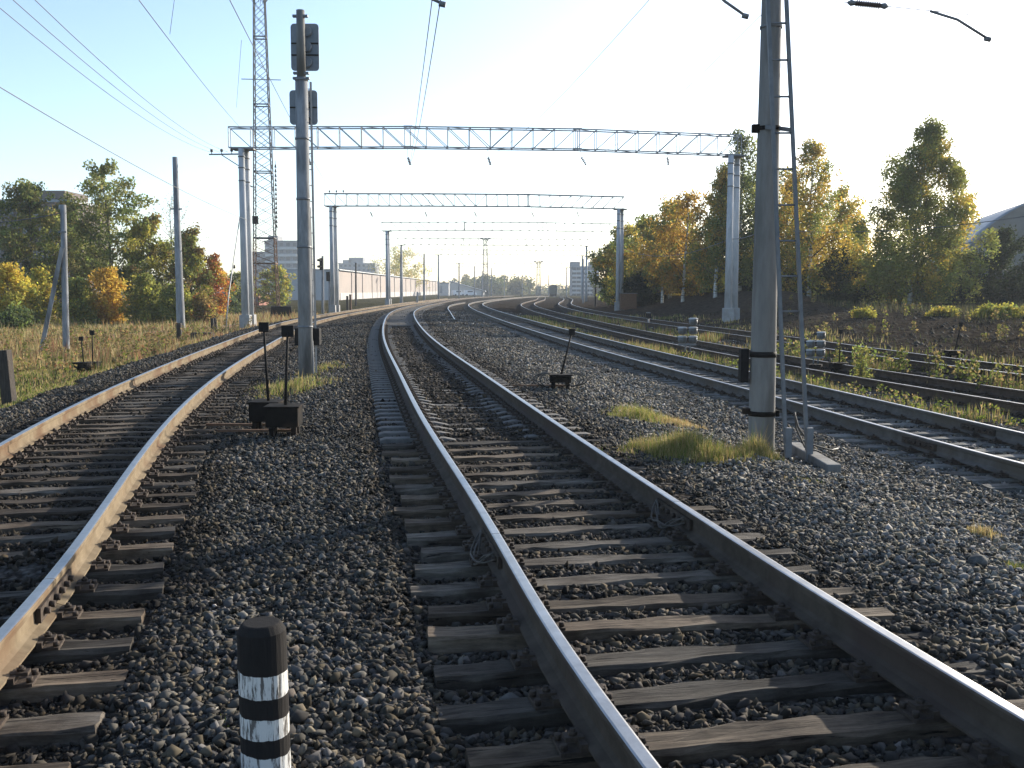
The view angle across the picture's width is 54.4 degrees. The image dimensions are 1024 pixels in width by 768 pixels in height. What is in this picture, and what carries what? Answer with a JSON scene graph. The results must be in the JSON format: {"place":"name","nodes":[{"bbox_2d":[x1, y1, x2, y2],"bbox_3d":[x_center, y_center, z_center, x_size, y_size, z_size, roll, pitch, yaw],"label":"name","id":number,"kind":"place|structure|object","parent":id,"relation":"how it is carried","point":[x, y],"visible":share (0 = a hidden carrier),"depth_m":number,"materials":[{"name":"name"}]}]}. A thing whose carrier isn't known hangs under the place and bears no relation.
{"place":"outdoors","nodes":[
{"label":"outdoors","id":0,"kind":"place"},
{"bbox_2d":[0,291,1023,767],"bbox_3d":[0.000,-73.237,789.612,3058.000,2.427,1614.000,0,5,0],"label":"ground","id":1,"kind":"structure","parent":0,"point":[700,305],"depth_m":16.42,"materials":[{"name":"gravel"}]},
{"bbox_2d":[0,350,16,405],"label":"post","id":2,"kind":"object","parent":1,"relation":"on","point":[7,387],"visible":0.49,"depth_m":18.39,"materials":[{"name":"grey concrete"}]},
{"bbox_2d":[0,262,37,314],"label":"tree","id":3,"kind":"object","parent":1,"relation":"on","point":[20,289],"visible":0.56,"depth_m":61.33,"materials":[{"name":"yellow plant"}]},
{"bbox_2d":[0,301,40,331],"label":"bush","id":4,"kind":"object","parent":1,"relation":"on","point":[14,316],"visible":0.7,"depth_m":54.53,"materials":[{"name":"green plant"}]},
{"bbox_2d":[23,281,52,323],"bbox_3d":[-31.035,-5.101,63.916,3.010,3.122,3.074,0,5,0],"label":"bush","id":5,"kind":"object","parent":1,"relation":"on","point":[41,312],"visible":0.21,"depth_m":63.75,"materials":[{"name":"green plant"}]},
{"bbox_2d":[0,177,82,299],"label":"tree","id":6,"kind":"object","parent":1,"relation":"on","point":[25,195],"visible":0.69,"depth_m":72.81,"materials":[{"name":"green plant"}]},
{"bbox_2d":[27,263,59,323],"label":"tree","id":7,"kind":"object","parent":1,"relation":"on","point":[40,276],"visible":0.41,"depth_m":65.47,"materials":[{"name":"yellow plant"}]},
{"bbox_2d":[38,205,69,354],"bbox_3d":[-16.274,-3.513,35.264,1.109,5.627,0.328,-2,6,-20],"label":"pole","id":8,"kind":"object","parent":1,"relation":"on","point":[62,261],"visible":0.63,"depth_m":35.23,"materials":[{"name":"concrete"}]},
{"bbox_2d":[0,190,110,302],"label":"apartment block","id":9,"kind":"structure","parent":1,"relation":"on","point":[58,195],"depth_m":148.94,"materials":[{"name":"concrete"}]},
{"bbox_2d":[25,202,116,301],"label":"tree","id":10,"kind":"object","parent":1,"relation":"on","point":[70,273],"visible":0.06,"depth_m":82.73,"materials":[{"name":"green plant"}]},
{"bbox_2d":[59,337,92,372],"bbox_3d":[-12.226,-0.756,27.551,1.110,1.107,0.420,0,5,0],"label":"point lever","id":11,"kind":"object","parent":1,"relation":"on","point":[84,365],"visible":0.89,"depth_m":27.49,"materials":[{"name":"black paint"}]},
{"bbox_2d":[54,276,101,325],"bbox_3d":[-28.213,-5.318,64.707,2.717,3.412,3.168,-4,6,-33],"label":"bush","id":12,"kind":"object","parent":1,"relation":"on","point":[80,299],"visible":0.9,"depth_m":64.28,"materials":[{"name":"green plant"}]},
{"bbox_2d":[56,158,160,298],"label":"tree","id":13,"kind":"object","parent":1,"relation":"on","point":[81,228],"visible":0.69,"depth_m":76.40,"materials":[{"name":"green plant"}]},
{"bbox_2d":[86,266,131,324],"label":"tree","id":14,"kind":"object","parent":1,"relation":"on","point":[108,300],"visible":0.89,"depth_m":65.31,"materials":[{"name":"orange plant"}]},
{"bbox_2d":[115,272,164,324],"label":"bush","id":15,"kind":"object","parent":1,"relation":"on","point":[141,302],"visible":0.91,"depth_m":65.29,"materials":[{"name":"green plant"}]},
{"bbox_2d":[118,211,182,308],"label":"tree","id":16,"kind":"object","parent":1,"relation":"on","point":[156,257],"visible":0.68,"depth_m":74.69,"materials":[{"name":"green plant"}]},
{"bbox_2d":[0,308,332,407],"bbox_3d":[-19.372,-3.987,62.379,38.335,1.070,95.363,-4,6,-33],"label":"meadow grass","id":17,"kind":"structure","parent":1,"relation":"on","point":[104,355],"depth_m":36.95,"materials":[{"name":"plant"}]},
{"bbox_2d":[153,279,193,324],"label":"bush","id":18,"kind":"object","parent":1,"relation":"on","point":[168,308],"visible":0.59,"depth_m":65.22,"materials":[{"name":"green plant"}]},
{"bbox_2d":[171,157,184,328],"bbox_3d":[-17.450,-7.049,52.057,0.485,9.477,0.440,-4,7,-39],"label":"pole","id":19,"kind":"object","parent":1,"relation":"on","point":[180,313],"visible":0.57,"depth_m":51.95,"materials":[{"name":"concrete"}]},
{"bbox_2d":[153,191,208,283],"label":"tree","id":20,"kind":"object","parent":1,"relation":"on","point":[169,232],"visible":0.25,"depth_m":85.41,"materials":[{"name":"green plant"}]},
{"bbox_2d":[157,222,216,312],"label":"tree","id":21,"kind":"object","parent":1,"relation":"on","point":[193,255],"visible":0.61,"depth_m":73.28,"materials":[{"name":"green plant"}]},
{"bbox_2d":[186,287,219,324],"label":"bush","id":22,"kind":"object","parent":1,"relation":"on","point":[203,308],"visible":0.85,"depth_m":65.41,"materials":[{"name":"green plant"}]},
{"bbox_2d":[192,252,238,316],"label":"tree","id":23,"kind":"object","parent":1,"relation":"on","point":[214,263],"visible":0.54,"depth_m":79.38,"materials":[{"name":"orange plant"}]},
{"bbox_2d":[0,298,454,767],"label":"railway track","id":24,"kind":"structure","parent":1,"relation":"on","point":[62,593],"depth_m":8.29,"materials":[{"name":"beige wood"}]},
{"bbox_2d":[222,294,241,312],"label":"bush","id":25,"kind":"object","parent":1,"relation":"on","point":[234,305],"visible":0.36,"depth_m":103.90,"materials":[{"name":"green plant"}]},
{"bbox_2d":[222,270,259,305],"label":"tree","id":26,"kind":"object","parent":1,"relation":"on","point":[236,276],"visible":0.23,"depth_m":128.62,"materials":[{"name":"green plant"}]},
{"bbox_2d":[206,322,283,428],"bbox_3d":[-3.707,-0.055,13.672,1.120,1.586,0.420,0,5,3],"label":"point lever","id":27,"kind":"object","parent":1,"relation":"on","point":[256,414],"visible":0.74,"depth_m":13.58,"materials":[{"name":"black paint"}]},
{"bbox_2d":[252,252,264,290],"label":"apartment block","id":28,"kind":"structure","parent":1,"relation":"on","point":[262,254],"depth_m":446.88,"materials":[{"name":"grey concrete"}]},
{"bbox_2d":[217,325,303,437],"bbox_3d":[-3.309,0.013,12.945,1.130,1.546,0.420,0,5,-2],"label":"point lever","id":29,"kind":"object","parent":1,"relation":"on","point":[284,414],"visible":0.95,"depth_m":12.88,"materials":[{"name":"black paint"}]},
{"bbox_2d":[243,0,280,313],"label":"lattice tower","id":30,"kind":"structure","parent":1,"relation":"on","point":[255,219],"depth_m":98.11,"materials":[{"name":"metal"}]},
{"bbox_2d":[237,616,290,767],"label":"striped post","id":31,"kind":"object","parent":1,"relation":"on","point":[262,663],"visible":1,"depth_m":3.81,"materials":[{"name":"paint"}]},
{"bbox_2d":[256,264,297,305],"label":"tree","id":32,"kind":"object","parent":1,"relation":"on","point":[282,285],"visible":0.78,"depth_m":123.96,"materials":[{"name":"green plant"}]},
{"bbox_2d":[264,236,296,294],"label":"apartment block","id":33,"kind":"structure","parent":1,"relation":"on","point":[287,253],"depth_m":416.48,"materials":[{"name":"grey concrete"}]},
{"bbox_2d":[270,306,291,317],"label":"cable box","id":34,"kind":"object","parent":1,"relation":"on","point":[279,310],"visible":0.62,"depth_m":81.34,"materials":[{"name":"grey metal"}]},
{"bbox_2d":[242,369,344,398],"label":"grass","id":35,"kind":"structure","parent":1,"relation":"on","point":[296,385],"depth_m":19.40,"materials":[{"name":"plant"}]},
{"bbox_2d":[289,9,320,375],"bbox_3d":[-4.582,-4.017,22.239,0.627,8.283,0.678,-3,6,-29],"label":"signal mast","id":36,"kind":"object","parent":1,"relation":"on","point":[303,100],"visible":0.98,"depth_m":21.97,"materials":[{"name":"metal"}]},
{"bbox_2d":[317,256,323,313],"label":"signal post","id":37,"kind":"object","parent":1,"relation":"on","point":[320,266],"visible":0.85,"depth_m":94.42,"materials":[{"name":"metal"}]},
{"bbox_2d":[338,258,378,273],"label":"apartment block","id":38,"kind":"structure","parent":1,"relation":"on","point":[349,264],"depth_m":616.01,"materials":[{"name":"white concrete"}]},
{"bbox_2d":[287,269,440,299],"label":"warehouse","id":39,"kind":"structure","parent":1,"relation":"on","point":[371,285],"depth_m":272.90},
{"bbox_2d":[365,246,431,287],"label":"tree","id":40,"kind":"object","parent":1,"relation":"on","point":[396,266],"visible":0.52,"depth_m":415.89,"materials":[{"name":"yellow plant"}]},
{"bbox_2d":[222,274,602,295],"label":"woods","id":41,"kind":"object","parent":1,"relation":"on","point":[513,286],"visible":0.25,"depth_m":544.44,"materials":[{"name":"green plant"}]},
{"bbox_2d":[448,280,485,294],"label":"shed","id":42,"kind":"structure","parent":1,"relation":"on","point":[454,285],"depth_m":437.99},
{"bbox_2d":[324,193,626,312],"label":"catenary gantry","id":43,"kind":"object","parent":1,"relation":"on","point":[334,305],"visible":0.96,"depth_m":91.77,"materials":[{"name":"metal"}]},
{"bbox_2d":[481,239,488,296],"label":"lattice tower","id":44,"kind":"structure","parent":1,"relation":"on","point":[484,283],"depth_m":327.52,"materials":[{"name":"metal"}]},
{"bbox_2d":[228,125,746,328],"bbox_3d":[-1.057,-8.728,56.675,29.185,11.486,1.466,0,5,-5],"label":"catenary gantry","id":45,"kind":"object","parent":1,"relation":"on","point":[731,310],"visible":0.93,"depth_m":56.16,"materials":[{"name":"metal"}]},
{"bbox_2d":[0,87,245,219],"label":"overhead wire","id":46,"kind":"object","parent":45,"relation":"attached to","point":[104,148],"visible":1,"depth_m":28.74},
{"bbox_2d":[209,149,238,165],"bbox_3d":[-15.827,-12.467,55.073,1.841,1.080,0.170,0,5,0],"label":"crossarm","id":47,"kind":"object","parent":45,"relation":"attached to","point":[221,151],"visible":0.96,"depth_m":55.01,"materials":[{"name":"grey paint"}]},
{"bbox_2d":[0,8,211,152],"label":"overhead wire","id":48,"kind":"object","parent":47,"relation":"attached to","point":[85,76],"visible":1,"depth_m":27.69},
{"bbox_2d":[13,0,217,151],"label":"overhead wire","id":49,"kind":"object","parent":47,"relation":"attached to","point":[97,72],"visible":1,"depth_m":27.68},
{"bbox_2d":[35,0,226,151],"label":"overhead wire","id":50,"kind":"object","parent":47,"relation":"attached to","point":[113,72],"visible":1,"depth_m":27.22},
{"bbox_2d":[397,238,589,302],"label":"catenary gantry","id":51,"kind":"object","parent":1,"relation":"on","point":[586,264],"visible":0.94,"depth_m":172.40,"materials":[{"name":"metal"}]},
{"bbox_2d":[381,221,616,304],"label":"catenary gantry","id":52,"kind":"object","parent":1,"relation":"on","point":[388,300],"visible":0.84,"depth_m":129.43,"materials":[{"name":"metal"}]},
{"bbox_2d":[435,249,583,298],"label":"catenary gantry","id":53,"kind":"object","parent":1,"relation":"on","point":[517,254],"visible":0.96,"depth_m":218.86,"materials":[{"name":"metal"}]},
{"bbox_2d":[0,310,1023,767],"bbox_3d":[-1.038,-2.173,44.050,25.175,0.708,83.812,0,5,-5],"label":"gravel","id":54,"kind":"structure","parent":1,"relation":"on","point":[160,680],"depth_m":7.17,"materials":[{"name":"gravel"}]},
{"bbox_2d":[968,553,987,566],"bbox_3d":[3.344,1.270,7.141,0.139,0.100,0.139,0,5,0],"label":"rock","id":55,"kind":"object","parent":54,"relation":"on","point":[980,559],"visible":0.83,"depth_m":7.10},
{"bbox_2d":[513,329,587,389],"bbox_3d":[0.725,-0.415,18.744,1.430,1.237,0.420,0,5,0],"label":"point lever","id":56,"kind":"object","parent":1,"relation":"on","point":[561,377],"visible":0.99,"depth_m":18.76,"materials":[{"name":"black paint"}]},
{"bbox_2d":[569,262,598,295],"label":"apartment block","id":57,"kind":"structure","parent":1,"relation":"on","point":[575,278],"depth_m":427.50,"materials":[{"name":"white concrete"}]},
{"bbox_2d":[585,241,627,305],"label":"tree","id":58,"kind":"object","parent":1,"relation":"on","point":[595,280],"visible":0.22,"depth_m":110.93,"materials":[{"name":"green plant"}]},
{"bbox_2d":[600,222,646,302],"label":"tree","id":59,"kind":"object","parent":1,"relation":"on","point":[609,291],"visible":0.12,"depth_m":104.67,"materials":[{"name":"green plant"}]},
{"bbox_2d":[619,293,637,309],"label":"relay cabinet","id":60,"kind":"object","parent":1,"relation":"on","point":[628,301],"visible":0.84,"depth_m":92.26,"materials":[{"name":"metal"}]},
{"bbox_2d":[589,213,683,281],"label":"tree","id":61,"kind":"object","parent":1,"relation":"on","point":[608,262],"visible":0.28,"depth_m":99.20,"materials":[{"name":"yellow plant"}]},
{"bbox_2d":[610,271,667,305],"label":"bush","id":62,"kind":"object","parent":1,"relation":"on","point":[645,294],"visible":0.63,"depth_m":94.97,"materials":[{"name":"green plant"}]},
{"bbox_2d":[636,223,687,303],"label":"tree","id":63,"kind":"object","parent":1,"relation":"on","point":[655,280],"visible":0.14,"depth_m":91.33,"materials":[{"name":"yellow plant"}]},
{"bbox_2d":[624,198,706,298],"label":"tree","id":64,"kind":"object","parent":1,"relation":"on","point":[632,261],"visible":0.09,"depth_m":95.42,"materials":[{"name":"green plant"}]},
{"bbox_2d":[623,188,725,301],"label":"tree","id":65,"kind":"object","parent":1,"relation":"on","point":[688,284],"visible":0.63,"depth_m":84.64,"materials":[{"name":"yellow plant"}]},
{"bbox_2d":[649,412,708,429],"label":"grass","id":66,"kind":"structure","parent":1,"relation":"on","point":[687,422],"depth_m":14.58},
{"bbox_2d":[676,318,697,357],"bbox_3d":[5.549,-1.371,31.579,0.641,1.458,0.572,-1,5,-6],"label":"dwarf signal","id":67,"kind":"object","parent":1,"relation":"on","point":[682,340],"visible":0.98,"depth_m":31.40,"materials":[{"name":"grey paint"}]},
{"bbox_2d":[600,413,774,471],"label":"grass","id":68,"kind":"structure","parent":1,"relation":"on","point":[686,444],"depth_m":11.37,"materials":[{"name":"plant"}]},
{"bbox_2d":[367,296,1023,767],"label":"railway track","id":69,"kind":"structure","parent":1,"relation":"on","point":[947,700],"depth_m":5.53,"materials":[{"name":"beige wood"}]},
{"bbox_2d":[681,162,753,297],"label":"tree","id":70,"kind":"object","parent":1,"relation":"on","point":[715,282],"visible":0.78,"depth_m":78.97,"materials":[{"name":"green plant"}]},
{"bbox_2d":[463,296,1023,499],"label":"railway track","id":71,"kind":"structure","parent":1,"relation":"on","point":[1007,468],"depth_m":17.01,"materials":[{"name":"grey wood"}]},
{"bbox_2d":[696,128,793,290],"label":"tree","id":72,"kind":"object","parent":1,"relation":"on","point":[747,182],"visible":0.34,"depth_m":80.27,"materials":[{"name":"green plant"}]},
{"bbox_2d":[517,314,1010,422],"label":"weeds","id":73,"kind":"object","parent":1,"relation":"on","point":[671,351],"visible":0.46,"depth_m":25.49,"materials":[{"name":"green plant"}]},
{"bbox_2d":[520,297,1023,423],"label":"railway track","id":74,"kind":"structure","parent":1,"relation":"on","point":[967,396],"depth_m":23.80,"materials":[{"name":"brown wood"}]},
{"bbox_2d":[742,164,823,264],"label":"tree","id":75,"kind":"object","parent":1,"relation":"on","point":[783,181],"visible":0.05,"depth_m":88.19,"materials":[{"name":"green plant"}]},
{"bbox_2d":[750,171,824,285],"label":"tree","id":76,"kind":"object","parent":1,"relation":"on","point":[783,193],"visible":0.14,"depth_m":82.50,"materials":[{"name":"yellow plant"}]},
{"bbox_2d":[738,0,838,461],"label":"catenary pole","id":77,"kind":"object","parent":1,"relation":"on","point":[767,275],"visible":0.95,"depth_m":12.12,"materials":[{"name":"concrete"}]},
{"bbox_2d":[823,0,1023,20],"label":"overhead wire","id":78,"kind":"object","parent":77,"relation":"attached to","point":[864,4],"visible":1,"depth_m":13.56,"materials":[{"name":"black metal"}]},
{"bbox_2d":[553,296,1023,388],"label":"railway track","id":79,"kind":"structure","parent":1,"relation":"on","point":[745,336],"depth_m":31.09,"materials":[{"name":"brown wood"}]},
{"bbox_2d":[565,311,1023,389],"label":"weeds","id":80,"kind":"object","parent":1,"relation":"on","point":[707,337],"visible":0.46,"depth_m":41.16,"materials":[{"name":"green plant"}]},
{"bbox_2d":[738,134,864,297],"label":"tree","id":81,"kind":"object","parent":1,"relation":"on","point":[812,212],"visible":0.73,"depth_m":76.09,"materials":[{"name":"green plant"}]},
{"bbox_2d":[781,264,827,297],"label":"bush","id":82,"kind":"object","parent":1,"relation":"on","point":[803,291],"visible":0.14,"depth_m":78.56,"materials":[{"name":"green plant"}]},
{"bbox_2d":[804,331,825,369],"bbox_3d":[8.390,-0.833,27.602,0.546,1.242,0.488,-1,5,-6],"label":"dwarf signal","id":83,"kind":"object","parent":1,"relation":"on","point":[810,353],"visible":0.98,"depth_m":27.45,"materials":[{"name":"grey paint"}]},
{"bbox_2d":[792,442,840,473],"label":"concrete beam","id":84,"kind":"structure","parent":1,"relation":"on","point":[823,462],"depth_m":11.90,"materials":[{"name":"concrete"}]},
{"bbox_2d":[630,313,1023,363],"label":"weeds","id":85,"kind":"object","parent":1,"relation":"on","point":[806,332],"visible":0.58,"depth_m":42.95,"materials":[{"name":"green plant"}]},
{"bbox_2d":[821,330,848,372],"bbox_3d":[8.535,-0.836,27.041,1.120,1.272,0.420,0,5,0],"label":"point lever","id":86,"kind":"object","parent":1,"relation":"on","point":[833,366],"visible":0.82,"depth_m":26.98,"materials":[{"name":"black paint"}]},
{"bbox_2d":[804,244,872,304],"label":"bush","id":87,"kind":"object","parent":1,"relation":"on","point":[842,289],"visible":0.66,"depth_m":74.83,"materials":[{"name":"green plant"}]},
{"bbox_2d":[805,181,875,292],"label":"tree","id":88,"kind":"object","parent":1,"relation":"on","point":[847,208],"visible":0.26,"depth_m":84.32,"materials":[{"name":"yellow plant"}]},
{"bbox_2d":[668,291,1023,364],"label":"cut brush","id":89,"kind":"object","parent":1,"relation":"on","point":[862,336],"visible":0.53,"depth_m":42.83,"materials":[{"name":"plant"}]},
{"bbox_2d":[682,350,1023,426],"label":"leafy weeds","id":90,"kind":"object","parent":1,"relation":"on","point":[945,403],"visible":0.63,"depth_m":18.57,"materials":[{"name":"green plant"}]},
{"bbox_2d":[693,295,1023,341],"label":"bank weeds","id":91,"kind":"object","parent":1,"relation":"on","point":[995,313],"visible":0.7,"depth_m":44.36,"materials":[{"name":"green plant"}]},
{"bbox_2d":[698,303,1023,362],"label":"weeds","id":92,"kind":"object","parent":1,"relation":"on","point":[916,342],"visible":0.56,"depth_m":42.74,"materials":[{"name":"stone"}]},
{"bbox_2d":[848,305,877,317],"bbox_3d":[18.316,-3.689,51.852,1.418,0.875,1.396,0,5,0],"label":"bush","id":93,"kind":"object","parent":1,"relation":"on","point":[867,312],"visible":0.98,"depth_m":51.63,"materials":[{"name":"green plant"}]},
{"bbox_2d":[849,343,877,378],"bbox_3d":[8.309,-0.372,23.518,0.688,1.216,0.657,0,5,0],"label":"bush","id":94,"kind":"object","parent":1,"relation":"on","point":[860,369],"visible":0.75,"depth_m":23.52,"materials":[{"name":"green plant"}]},
{"bbox_2d":[776,333,1023,394],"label":"leafy weeds","id":95,"kind":"object","parent":1,"relation":"on","point":[969,375],"visible":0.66,"depth_m":23.73,"materials":[{"name":"green plant"}]},
{"bbox_2d":[811,292,1023,320],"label":"bank grass","id":96,"kind":"structure","parent":1,"relation":"on","point":[924,305],"depth_m":59.55,"materials":[{"name":"plant"}]},
{"bbox_2d":[845,114,1000,304],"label":"tree","id":97,"kind":"object","parent":1,"relation":"on","point":[910,190],"visible":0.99,"depth_m":71.78,"materials":[{"name":"green plant"}]},
{"bbox_2d":[924,305,961,315],"bbox_3d":[21.628,-3.581,49.899,1.893,0.767,1.743,0,5,0],"label":"bush","id":98,"kind":"object","parent":1,"relation":"on","point":[935,311],"visible":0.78,"depth_m":49.56,"materials":[{"name":"green plant"}]},
{"bbox_2d":[942,322,965,358],"bbox_3d":[12.807,-1.222,29.516,1.170,1.207,0.420,0,5,0],"label":"point lever","id":99,"kind":"object","parent":1,"relation":"on","point":[949,353],"visible":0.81,"depth_m":29.43,"materials":[{"name":"black paint"}]},
{"bbox_2d":[931,248,994,305],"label":"bush","id":100,"kind":"object","parent":1,"relation":"on","point":[961,299],"visible":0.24,"depth_m":78.57,"materials":[{"name":"green plant"}]},
{"bbox_2d":[934,203,1023,274],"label":"hangar","id":101,"kind":"structure","parent":1,"relation":"on","point":[1013,212],"depth_m":113.47,"materials":[{"name":"metal"}]},
{"bbox_2d":[959,224,1023,304],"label":"tree","id":102,"kind":"object","parent":1,"relation":"on","point":[1009,248],"visible":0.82,"depth_m":76.54,"materials":[{"name":"green plant"}]},
{"bbox_2d":[970,301,1023,317],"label":"bush","id":103,"kind":"object","parent":1,"relation":"on","point":[1017,310],"visible":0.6,"depth_m":46.65,"materials":[{"name":"green plant"}]},
{"bbox_2d":[0,0,1023,291],"label":"sky","id":104,"kind":"structure","parent":0,"point":[863,78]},
{"bbox_2d":[599,399,678,425],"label":"grass","id":105,"kind":"structure","parent":0,"point":[642,413],"depth_m":14.78,"materials":[{"name":"plant"}]},
{"bbox_2d":[729,418,785,461],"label":"grass","id":106,"kind":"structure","parent":0,"point":[763,450],"depth_m":11.85,"materials":[{"name":"plant"}]},
{"bbox_2d":[930,10,991,41],"bbox_3d":[6.999,-5.588,15.544,0.975,0.494,0.080,0,5,0],"label":"steady arm","id":107,"kind":"object","parent":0,"point":[986,38],"visible":0.97,"depth_m":15.53},
{"bbox_2d":[967,520,1005,540],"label":"grass","id":108,"kind":"structure","parent":0,"point":[982,532],"depth_m":8.32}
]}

